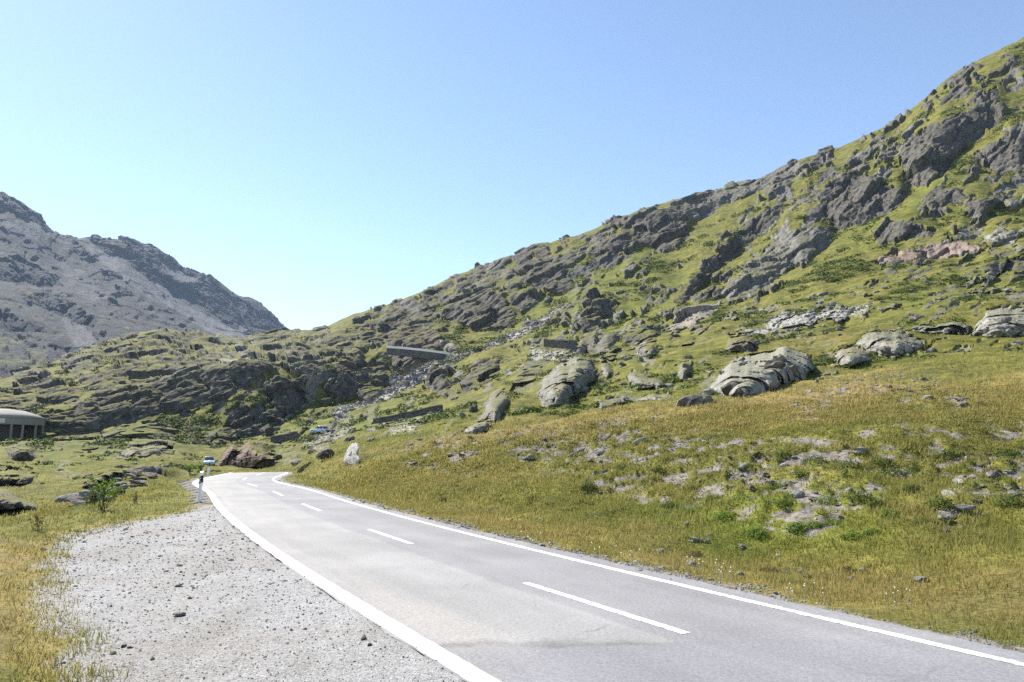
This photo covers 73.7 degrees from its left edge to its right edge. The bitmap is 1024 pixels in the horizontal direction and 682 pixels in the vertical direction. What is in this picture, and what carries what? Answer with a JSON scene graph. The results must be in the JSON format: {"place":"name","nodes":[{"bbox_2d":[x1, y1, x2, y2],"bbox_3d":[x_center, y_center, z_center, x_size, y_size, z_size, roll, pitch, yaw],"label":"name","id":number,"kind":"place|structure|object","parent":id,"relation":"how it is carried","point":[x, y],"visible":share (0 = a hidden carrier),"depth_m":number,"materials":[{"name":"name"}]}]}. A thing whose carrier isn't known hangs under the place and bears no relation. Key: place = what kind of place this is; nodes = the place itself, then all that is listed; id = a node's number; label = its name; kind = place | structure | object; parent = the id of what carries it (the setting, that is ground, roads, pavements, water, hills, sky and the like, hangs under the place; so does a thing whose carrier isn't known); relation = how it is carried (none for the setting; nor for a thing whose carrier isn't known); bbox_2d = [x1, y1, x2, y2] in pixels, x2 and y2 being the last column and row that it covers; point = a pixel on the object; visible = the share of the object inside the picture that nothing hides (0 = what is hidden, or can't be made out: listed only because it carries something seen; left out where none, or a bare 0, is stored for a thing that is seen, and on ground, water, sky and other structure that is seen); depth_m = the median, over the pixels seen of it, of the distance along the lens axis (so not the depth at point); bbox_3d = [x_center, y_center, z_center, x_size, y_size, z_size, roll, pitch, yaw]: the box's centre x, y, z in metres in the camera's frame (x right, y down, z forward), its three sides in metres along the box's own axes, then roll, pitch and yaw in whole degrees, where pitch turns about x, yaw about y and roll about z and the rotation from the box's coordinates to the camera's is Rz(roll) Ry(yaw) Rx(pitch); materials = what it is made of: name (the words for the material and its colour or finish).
{"place":"outdoors","nodes":[
{"label":"outdoors","id":0,"kind":"place"},
{"bbox_2d":[0,191,286,378],"bbox_3d":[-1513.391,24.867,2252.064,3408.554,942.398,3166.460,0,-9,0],"label":"mountain","id":1,"kind":"structure","parent":0,"point":[61,294],"depth_m":1589.93,"materials":[{"name":"stone"}]},
{"bbox_2d":[0,37,1023,681],"bbox_3d":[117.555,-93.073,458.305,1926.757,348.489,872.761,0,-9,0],"label":"ground","id":2,"kind":"structure","parent":0,"point":[158,361],"depth_m":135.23,"materials":[{"name":"plant"}]},
{"bbox_2d":[0,488,36,510],"bbox_3d":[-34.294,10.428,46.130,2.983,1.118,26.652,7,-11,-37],"label":"boulder","id":3,"kind":"object","parent":2,"relation":"on","point":[9,500],"visible":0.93,"depth_m":36.76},
{"bbox_2d":[0,466,36,485],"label":"rock outcrop","id":4,"kind":"object","parent":2,"relation":"on","point":[11,475],"visible":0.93,"depth_m":61.48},
{"bbox_2d":[7,446,35,460],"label":"rock outcrop","id":5,"kind":"object","parent":2,"relation":"on","point":[21,453],"visible":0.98,"depth_m":100.13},
{"bbox_2d":[0,409,45,439],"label":"concrete gallery","id":6,"kind":"object","parent":2,"relation":"on","point":[13,423],"visible":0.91,"depth_m":147.57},
{"bbox_2d":[28,509,46,529],"bbox_3d":[-9.791,3.696,14.081,0.333,0.495,0.329,5,-10,-31],"label":"plant","id":7,"kind":"object","parent":2,"relation":"on","point":[40,521],"visible":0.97,"depth_m":14.06,"materials":[{"name":"green plant"}]},
{"bbox_2d":[0,371,76,410],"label":"cliff","id":8,"kind":"structure","parent":2,"relation":"on","point":[31,388],"depth_m":184.75,"materials":[{"name":"stone"}]},
{"bbox_2d":[54,492,78,502],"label":"slate slab","id":9,"kind":"structure","parent":2,"relation":"on","point":[62,498],"depth_m":40.56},
{"bbox_2d":[66,496,88,505],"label":"slate slab","id":10,"kind":"structure","parent":2,"relation":"on","point":[77,500],"depth_m":33.48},
{"bbox_2d":[81,485,106,504],"bbox_3d":[-12.652,4.753,20.635,0.387,0.765,0.712,-5,-10,28],"label":"plant","id":11,"kind":"object","parent":2,"relation":"on","point":[91,493],"visible":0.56,"depth_m":20.57,"materials":[{"name":"green plant"}]},
{"bbox_2d":[84,474,123,509],"bbox_3d":[-11.931,4.420,20.059,0.830,1.037,0.992,-8,-12,41],"label":"plant","id":12,"kind":"object","parent":2,"relation":"on","point":[104,489],"visible":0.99,"depth_m":20.02,"materials":[{"name":"green plant"}]},
{"bbox_2d":[84,466,133,487],"bbox_3d":[-41.225,13.798,70.520,3.092,1.236,32.447,4,-10,-24],"label":"rock outcrop","id":13,"kind":"object","parent":2,"relation":"on","point":[106,476],"visible":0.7,"depth_m":60.99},
{"bbox_2d":[75,368,144,389],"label":"cliff","id":14,"kind":"structure","parent":2,"relation":"on","point":[97,379],"depth_m":197.32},
{"bbox_2d":[97,339,145,358],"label":"cliff","id":15,"kind":"structure","parent":2,"relation":"on","point":[129,347],"depth_m":262.89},
{"bbox_2d":[114,439,165,458],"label":"rock slab","id":16,"kind":"object","parent":2,"relation":"on","point":[150,448],"visible":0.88,"depth_m":123.82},
{"bbox_2d":[114,423,166,443],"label":"rock outcrop","id":17,"kind":"object","parent":2,"relation":"on","point":[146,431],"visible":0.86,"depth_m":153.59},
{"bbox_2d":[36,358,271,438],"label":"cliff","id":18,"kind":"structure","parent":2,"relation":"on","point":[98,411],"depth_m":178.67,"materials":[{"name":"stone"}]},
{"bbox_2d":[197,471,203,501],"bbox_3d":[-10.438,4.952,22.858,0.129,1.168,0.100,-1,-9,20],"label":"delineator post","id":19,"kind":"object","parent":2,"relation":"on","point":[201,477],"visible":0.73,"depth_m":22.84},
{"bbox_2d":[1,503,465,681],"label":"gravel layby","id":20,"kind":"structure","parent":2,"relation":"on","point":[353,635],"depth_m":7.25,"materials":[{"name":"gravel"}]},
{"bbox_2d":[4,507,463,681],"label":"gravel stones","id":21,"kind":"object","parent":20,"relation":"on","point":[177,564],"visible":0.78,"depth_m":8.30,"materials":[{"name":"gravel"}]},
{"bbox_2d":[217,441,276,466],"bbox_3d":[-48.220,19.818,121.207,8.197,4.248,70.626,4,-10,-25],"label":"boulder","id":22,"kind":"object","parent":2,"relation":"on","point":[251,454],"visible":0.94,"depth_m":101.40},
{"bbox_2d":[211,405,284,444],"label":"cliff","id":23,"kind":"structure","parent":2,"relation":"on","point":[243,420],"depth_m":171.39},
{"bbox_2d":[270,431,297,442],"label":"retaining wall","id":24,"kind":"structure","parent":2,"relation":"on","point":[279,438],"depth_m":136.03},
{"bbox_2d":[266,375,308,413],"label":"rock outcrop","id":25,"kind":"object","parent":2,"relation":"on","point":[294,391],"visible":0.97,"depth_m":190.56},
{"bbox_2d":[317,449,334,459],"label":"rock","id":26,"kind":"object","parent":2,"relation":"on","point":[326,453],"visible":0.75,"depth_m":48.29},
{"bbox_2d":[318,329,357,357],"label":"cliff","id":27,"kind":"structure","parent":2,"relation":"on","point":[334,342],"depth_m":276.07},
{"bbox_2d":[343,442,359,464],"bbox_3d":[-9.212,6.603,39.581,0.451,1.444,2.616,6,-11,-32],"label":"stone","id":28,"kind":"object","parent":2,"relation":"on","point":[351,455],"visible":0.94,"depth_m":39.36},
{"bbox_2d":[325,352,390,399],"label":"cliff","id":29,"kind":"structure","parent":2,"relation":"on","point":[359,377],"depth_m":220.12,"materials":[{"name":"stone"}]},
{"bbox_2d":[357,305,439,342],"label":"cliff","id":30,"kind":"structure","parent":2,"relation":"on","point":[394,318],"depth_m":306.51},
{"bbox_2d":[373,405,442,423],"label":"retaining wall","id":31,"kind":"structure","parent":2,"relation":"on","point":[408,414],"depth_m":110.03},
{"bbox_2d":[390,349,434,371],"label":"cliff","id":32,"kind":"structure","parent":2,"relation":"on","point":[400,362],"depth_m":232.23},
{"bbox_2d":[385,323,443,349],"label":"cliff","id":33,"kind":"structure","parent":2,"relation":"on","point":[413,336],"depth_m":258.60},
{"bbox_2d":[387,345,452,359],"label":"retaining wall","id":34,"kind":"structure","parent":2,"relation":"on","point":[417,352],"depth_m":228.13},
{"bbox_2d":[427,366,452,398],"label":"rock outcrop","id":35,"kind":"object","parent":2,"relation":"on","point":[437,377],"visible":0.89,"depth_m":190.44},
{"bbox_2d":[439,339,457,352],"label":"rock slab","id":36,"kind":"object","parent":2,"relation":"on","point":[446,344],"visible":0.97,"depth_m":240.90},
{"bbox_2d":[462,419,491,434],"bbox_3d":[-2.207,6.058,48.345,1.918,1.732,18.139,0,-9,0],"label":"rock outcrop","id":37,"kind":"object","parent":2,"relation":"on","point":[479,428],"visible":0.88,"depth_m":41.25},
{"bbox_2d":[442,288,515,330],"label":"cliff","id":38,"kind":"structure","parent":2,"relation":"on","point":[477,309],"depth_m":285.21,"materials":[{"name":"stone"}]},
{"bbox_2d":[461,356,500,391],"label":"rock outcrop","id":39,"kind":"object","parent":2,"relation":"on","point":[484,370],"visible":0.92,"depth_m":169.66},
{"bbox_2d":[481,389,511,421],"bbox_3d":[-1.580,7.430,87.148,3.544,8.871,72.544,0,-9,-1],"label":"rock outcrop","id":40,"kind":"object","parent":2,"relation":"on","point":[497,402],"visible":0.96,"depth_m":67.44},
{"bbox_2d":[0,42,1023,484],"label":"heath","id":41,"kind":"object","parent":2,"relation":"on","point":[172,420],"visible":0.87,"depth_m":166.43,"materials":[{"name":"green plant"}]},
{"bbox_2d":[0,297,1023,520],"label":"grass","id":42,"kind":"structure","parent":2,"relation":"on","point":[328,479],"depth_m":44.24,"materials":[{"name":"plant"}]},
{"bbox_2d":[510,289,541,313],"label":"rock outcrop","id":43,"kind":"object","parent":2,"relation":"on","point":[527,298],"visible":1,"depth_m":285.68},
{"bbox_2d":[511,359,548,392],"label":"rock slab","id":44,"kind":"object","parent":2,"relation":"on","point":[527,372],"visible":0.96,"depth_m":135.35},
{"bbox_2d":[516,258,574,292],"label":"cliff","id":45,"kind":"structure","parent":2,"relation":"on","point":[539,273],"depth_m":322.31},
{"bbox_2d":[543,338,576,348],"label":"retaining wall","id":46,"kind":"structure","parent":2,"relation":"on","point":[562,343],"depth_m":158.68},
{"bbox_2d":[537,356,595,407],"bbox_3d":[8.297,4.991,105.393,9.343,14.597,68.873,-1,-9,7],"label":"boulder","id":47,"kind":"object","parent":2,"relation":"on","point":[559,381],"visible":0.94,"depth_m":90.40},
{"bbox_2d":[300,302,873,451],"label":"scree","id":48,"kind":"structure","parent":2,"relation":"on","point":[401,383],"depth_m":204.36,"materials":[{"name":"stone"}]},
{"bbox_2d":[579,481,597,491],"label":"shrub","id":49,"kind":"object","parent":2,"relation":"on","point":[587,484],"visible":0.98,"depth_m":20.57,"materials":[{"name":"green plant"}]},
{"bbox_2d":[565,326,621,355],"bbox_3d":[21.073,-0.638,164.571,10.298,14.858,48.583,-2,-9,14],"label":"boulder","id":50,"kind":"object","parent":2,"relation":"on","point":[590,342],"visible":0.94,"depth_m":161.47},
{"bbox_2d":[575,287,617,333],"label":"rock outcrop","id":51,"kind":"object","parent":2,"relation":"on","point":[596,304],"visible":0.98,"depth_m":215.03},
{"bbox_2d":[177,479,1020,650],"bbox_3d":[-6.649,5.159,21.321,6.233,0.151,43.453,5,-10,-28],"label":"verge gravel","id":52,"kind":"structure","parent":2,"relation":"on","point":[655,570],"depth_m":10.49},
{"bbox_2d":[602,362,611,377],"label":"rock outcrop","id":53,"kind":"object","parent":2,"relation":"on","point":[606,370],"visible":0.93,"depth_m":108.70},
{"bbox_2d":[592,233,629,255],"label":"cliff","id":54,"kind":"structure","parent":2,"relation":"on","point":[613,244],"depth_m":342.35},
{"bbox_2d":[597,391,672,409],"bbox_3d":[10.358,5.303,60.708,6.769,2.273,24.539,0,-9,0],"label":"rock outcrop","id":55,"kind":"object","parent":2,"relation":"on","point":[614,402],"visible":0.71,"depth_m":57.20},
{"bbox_2d":[623,324,657,343],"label":"rock outcrop","id":56,"kind":"object","parent":2,"relation":"on","point":[643,334],"visible":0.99,"depth_m":159.41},
{"bbox_2d":[627,368,664,388],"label":"rock outcrop","id":57,"kind":"object","parent":2,"relation":"on","point":[634,376],"visible":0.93,"depth_m":80.94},
{"bbox_2d":[636,344,658,358],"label":"rock outcrop","id":58,"kind":"object","parent":2,"relation":"on","point":[644,348],"visible":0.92,"depth_m":120.68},
{"bbox_2d":[677,360,691,378],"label":"rock outcrop","id":59,"kind":"object","parent":2,"relation":"on","point":[682,372],"visible":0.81,"depth_m":82.27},
{"bbox_2d":[676,395,700,406],"bbox_3d":[10.010,3.409,37.895,1.476,0.869,1.470,-8,-12,43],"label":"rock","id":60,"kind":"object","parent":2,"relation":"on","point":[688,400],"visible":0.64,"depth_m":37.40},
{"bbox_2d":[670,300,721,329],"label":"rock slab","id":61,"kind":"object","parent":2,"relation":"on","point":[688,315],"visible":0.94,"depth_m":176.52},
{"bbox_2d":[690,394,712,406],"bbox_3d":[10.390,3.342,37.564,1.148,0.887,1.219,-6,-11,35],"label":"rock","id":62,"kind":"object","parent":2,"relation":"on","point":[702,399],"visible":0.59,"depth_m":37.23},
{"bbox_2d":[399,371,1023,538],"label":"scar rubble","id":63,"kind":"object","parent":2,"relation":"on","point":[717,464],"visible":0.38,"depth_m":28.18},
{"bbox_2d":[521,531,910,611],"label":"white flowers","id":64,"kind":"object","parent":2,"relation":"on","point":[791,595],"visible":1,"depth_m":8.38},
{"bbox_2d":[711,510,736,522],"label":"shrub","id":65,"kind":"object","parent":2,"relation":"on","point":[724,515],"visible":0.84,"depth_m":14.66,"materials":[{"name":"green plant"}]},
{"bbox_2d":[720,381,737,395],"bbox_3d":[14.163,3.030,44.073,0.894,0.769,1.262,22,-42,-25],"label":"rock","id":66,"kind":"object","parent":2,"relation":"on","point":[726,389],"visible":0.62,"depth_m":43.92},
{"bbox_2d":[682,198,783,304],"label":"cliff","id":67,"kind":"structure","parent":2,"relation":"on","point":[751,231],"depth_m":291.82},
{"bbox_2d":[664,159,806,219],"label":"cliff","id":68,"kind":"structure","parent":2,"relation":"on","point":[702,205],"depth_m":384.78,"materials":[{"name":"stone"}]},
{"bbox_2d":[724,335,757,351],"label":"rock outcrop","id":69,"kind":"object","parent":2,"relation":"on","point":[743,343],"visible":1,"depth_m":102.40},
{"bbox_2d":[744,525,769,538],"bbox_3d":[4.809,3.735,13.393,0.574,0.238,0.804,2,-7,20],"label":"shrub","id":70,"kind":"object","parent":2,"relation":"on","point":[751,533],"visible":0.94,"depth_m":13.24,"materials":[{"name":"green plant"}]},
{"bbox_2d":[710,346,814,397],"bbox_3d":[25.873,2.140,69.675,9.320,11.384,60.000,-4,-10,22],"label":"boulder","id":71,"kind":"object","parent":2,"relation":"on","point":[752,375],"visible":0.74,"depth_m":53.84,"materials":[{"name":"stone"}]},
{"bbox_2d":[764,360,785,368],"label":"rock","id":72,"kind":"object","parent":2,"relation":"on","point":[776,364],"visible":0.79,"depth_m":53.72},
{"bbox_2d":[721,225,831,302],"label":"rock slab","id":73,"kind":"object","parent":2,"relation":"on","point":[784,251],"visible":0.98,"depth_m":242.86,"materials":[{"name":"stone"}]},
{"bbox_2d":[770,450,794,459],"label":"shrub","id":74,"kind":"object","parent":2,"relation":"on","point":[785,454],"visible":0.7,"depth_m":20.05,"materials":[{"name":"green plant"}]},
{"bbox_2d":[786,362,798,377],"bbox_3d":[23.419,2.471,56.855,1.126,0.854,2.303,-42,-49,16],"label":"rock","id":75,"kind":"object","parent":2,"relation":"on","point":[793,367],"visible":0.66,"depth_m":56.35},
{"bbox_2d":[782,520,810,531],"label":"shrub","id":76,"kind":"object","parent":2,"relation":"on","point":[800,527],"visible":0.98,"depth_m":13.06,"materials":[{"name":"green plant"}]},
{"bbox_2d":[801,454,827,465],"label":"shrub","id":77,"kind":"object","parent":2,"relation":"on","point":[818,457],"visible":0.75,"depth_m":19.13,"materials":[{"name":"green plant"}]},
{"bbox_2d":[811,495,838,504],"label":"shrub","id":78,"kind":"object","parent":2,"relation":"on","point":[828,502],"visible":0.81,"depth_m":14.01,"materials":[{"name":"green plant"}]},
{"bbox_2d":[834,457,863,469],"bbox_3d":[8.809,3.246,17.954,0.786,0.355,0.875,-8,-10,24],"label":"shrub","id":79,"kind":"object","parent":2,"relation":"on","point":[850,463],"visible":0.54,"depth_m":17.85,"materials":[{"name":"green plant"}]},
{"bbox_2d":[833,345,871,365],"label":"rock outcrop","id":80,"kind":"object","parent":2,"relation":"on","point":[850,355],"visible":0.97,"depth_m":73.63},
{"bbox_2d":[839,530,867,541],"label":"shrub","id":81,"kind":"object","parent":2,"relation":"on","point":[851,534],"visible":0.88,"depth_m":11.81,"materials":[{"name":"green plant"}]},
{"bbox_2d":[846,490,875,501],"bbox_3d":[6.930,3.083,13.585,0.585,0.225,0.481,-1,-8,-7],"label":"shrub","id":82,"kind":"object","parent":2,"relation":"on","point":[857,496],"visible":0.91,"depth_m":13.50,"materials":[{"name":"green plant"}]},
{"bbox_2d":[816,170,908,229],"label":"cliff","id":83,"kind":"structure","parent":2,"relation":"on","point":[846,200],"depth_m":277.10,"materials":[{"name":"stone"}]},
{"bbox_2d":[864,456,894,465],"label":"shrub","id":84,"kind":"object","parent":2,"relation":"on","point":[887,463],"visible":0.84,"depth_m":17.98,"materials":[{"name":"green plant"}]},
{"bbox_2d":[879,346,892,355],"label":"rock","id":85,"kind":"object","parent":2,"relation":"on","point":[884,350],"visible":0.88,"depth_m":72.56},
{"bbox_2d":[876,508,900,519],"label":"shrub","id":86,"kind":"object","parent":2,"relation":"on","point":[884,511],"visible":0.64,"depth_m":12.45,"materials":[{"name":"green plant"}]},
{"bbox_2d":[855,329,925,358],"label":"rock outcrop","id":87,"kind":"object","parent":2,"relation":"on","point":[874,341],"visible":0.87,"depth_m":78.86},
{"bbox_2d":[875,466,914,475],"bbox_3d":[9.511,3.276,17.089,0.739,0.265,0.976,12,-19,-31],"label":"shrub","id":88,"kind":"object","parent":2,"relation":"on","point":[895,471],"visible":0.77,"depth_m":16.91,"materials":[{"name":"green plant"}]},
{"bbox_2d":[871,216,937,242],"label":"rock outcrop","id":89,"kind":"object","parent":2,"relation":"on","point":[888,229],"visible":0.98,"depth_m":217.45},
{"bbox_2d":[900,483,924,491],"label":"shrub","id":90,"kind":"object","parent":2,"relation":"on","point":[909,488],"visible":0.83,"depth_m":13.93,"materials":[{"name":"green plant"}]},
{"bbox_2d":[867,239,982,262],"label":"rock outcrop","id":91,"kind":"object","parent":2,"relation":"on","point":[932,250],"visible":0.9,"depth_m":179.82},
{"bbox_2d":[923,495,955,508],"bbox_3d":[7.935,2.974,12.632,0.586,0.221,0.642,0,-6,-1],"label":"shrub","id":92,"kind":"object","parent":2,"relation":"on","point":[941,504],"visible":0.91,"depth_m":12.52,"materials":[{"name":"green plant"}]},
{"bbox_2d":[913,322,969,333],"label":"rock outcrop","id":93,"kind":"object","parent":2,"relation":"on","point":[958,327],"visible":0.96,"depth_m":87.83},
{"bbox_2d":[922,185,968,206],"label":"rock outcrop","id":94,"kind":"object","parent":2,"relation":"on","point":[937,195],"visible":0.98,"depth_m":236.27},
{"bbox_2d":[935,449,959,459],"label":"shrub","id":95,"kind":"object","parent":2,"relation":"on","point":[945,453],"visible":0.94,"depth_m":18.45,"materials":[{"name":"green plant"}]},
{"bbox_2d":[899,102,1006,186],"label":"cliff","id":96,"kind":"structure","parent":2,"relation":"on","point":[929,152],"depth_m":293.71,"materials":[{"name":"stone"}]},
{"bbox_2d":[952,504,975,510],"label":"stone","id":97,"kind":"object","parent":2,"relation":"on","point":[965,507],"visible":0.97,"depth_m":12.26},
{"bbox_2d":[964,193,1004,215],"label":"rock outcrop","id":98,"kind":"object","parent":2,"relation":"on","point":[981,205],"visible":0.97,"depth_m":214.12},
{"bbox_2d":[971,304,1023,337],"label":"rock outcrop","id":99,"kind":"object","parent":2,"relation":"on","point":[988,324],"visible":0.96,"depth_m":82.54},
{"bbox_2d":[979,227,1015,245],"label":"boulder","id":100,"kind":"object","parent":2,"relation":"on","point":[1002,235],"visible":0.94,"depth_m":173.52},
{"bbox_2d":[975,256,1023,272],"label":"rock outcrop","id":101,"kind":"object","parent":2,"relation":"on","point":[1015,264],"visible":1,"depth_m":148.93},
{"bbox_2d":[976,124,1023,173],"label":"cliff","id":102,"kind":"structure","parent":2,"relation":"on","point":[1004,154],"depth_m":261.78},
{"bbox_2d":[991,448,1021,458],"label":"shrub","id":103,"kind":"object","parent":2,"relation":"on","point":[1004,452],"visible":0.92,"depth_m":18.02,"materials":[{"name":"green plant"}]},
{"bbox_2d":[991,493,1023,507],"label":"shrub","id":104,"kind":"object","parent":2,"relation":"on","point":[1000,502],"visible":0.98,"depth_m":12.47,"materials":[{"name":"green plant"}]},
{"bbox_2d":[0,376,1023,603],"bbox_3d":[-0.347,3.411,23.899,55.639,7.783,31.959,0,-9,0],"label":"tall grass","id":105,"kind":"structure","parent":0,"point":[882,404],"depth_m":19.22,"materials":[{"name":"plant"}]},
{"bbox_2d":[0,0,1023,329],"label":"sky","id":106,"kind":"structure","parent":0,"point":[325,162],"materials":[{"name":"blue"}]},
{"bbox_2d":[192,472,1023,681],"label":"road","id":107,"kind":"structure","parent":0,"point":[476,602],"depth_m":7.33,"materials":[{"name":"asphalt"}]},
{"bbox_2d":[192,473,500,681],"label":"road edge line","id":108,"kind":"object","parent":107,"relation":"on","point":[453,662],"visible":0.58,"depth_m":7.27,"materials":[{"name":"paint"}]},
{"bbox_2d":[367,529,414,543],"bbox_3d":[-2.501,3.944,13.816,0.125,0.001,2.634,5,-10,-29],"label":"road marking","id":109,"kind":"object","parent":107,"relation":"on","point":[387,535],"visible":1,"depth_m":13.72,"materials":[{"name":"paint"}]},
{"bbox_2d":[524,582,689,633],"bbox_3d":[0.923,2.991,7.767,0.125,0.001,2.905,5,-10,-30],"label":"road marking","id":110,"kind":"object","parent":107,"relation":"on","point":[655,623],"visible":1,"depth_m":7.47,"materials":[{"name":"paint"}]},
{"bbox_2d":[272,472,1023,665],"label":"road edge line","id":111,"kind":"object","parent":107,"relation":"on","point":[1015,662],"visible":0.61,"depth_m":7.89,"materials":[{"name":"paint"}]},
{"bbox_2d":[634,208,690,252],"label":"cliff","id":112,"kind":"structure","parent":0,"point":[664,230],"depth_m":344.77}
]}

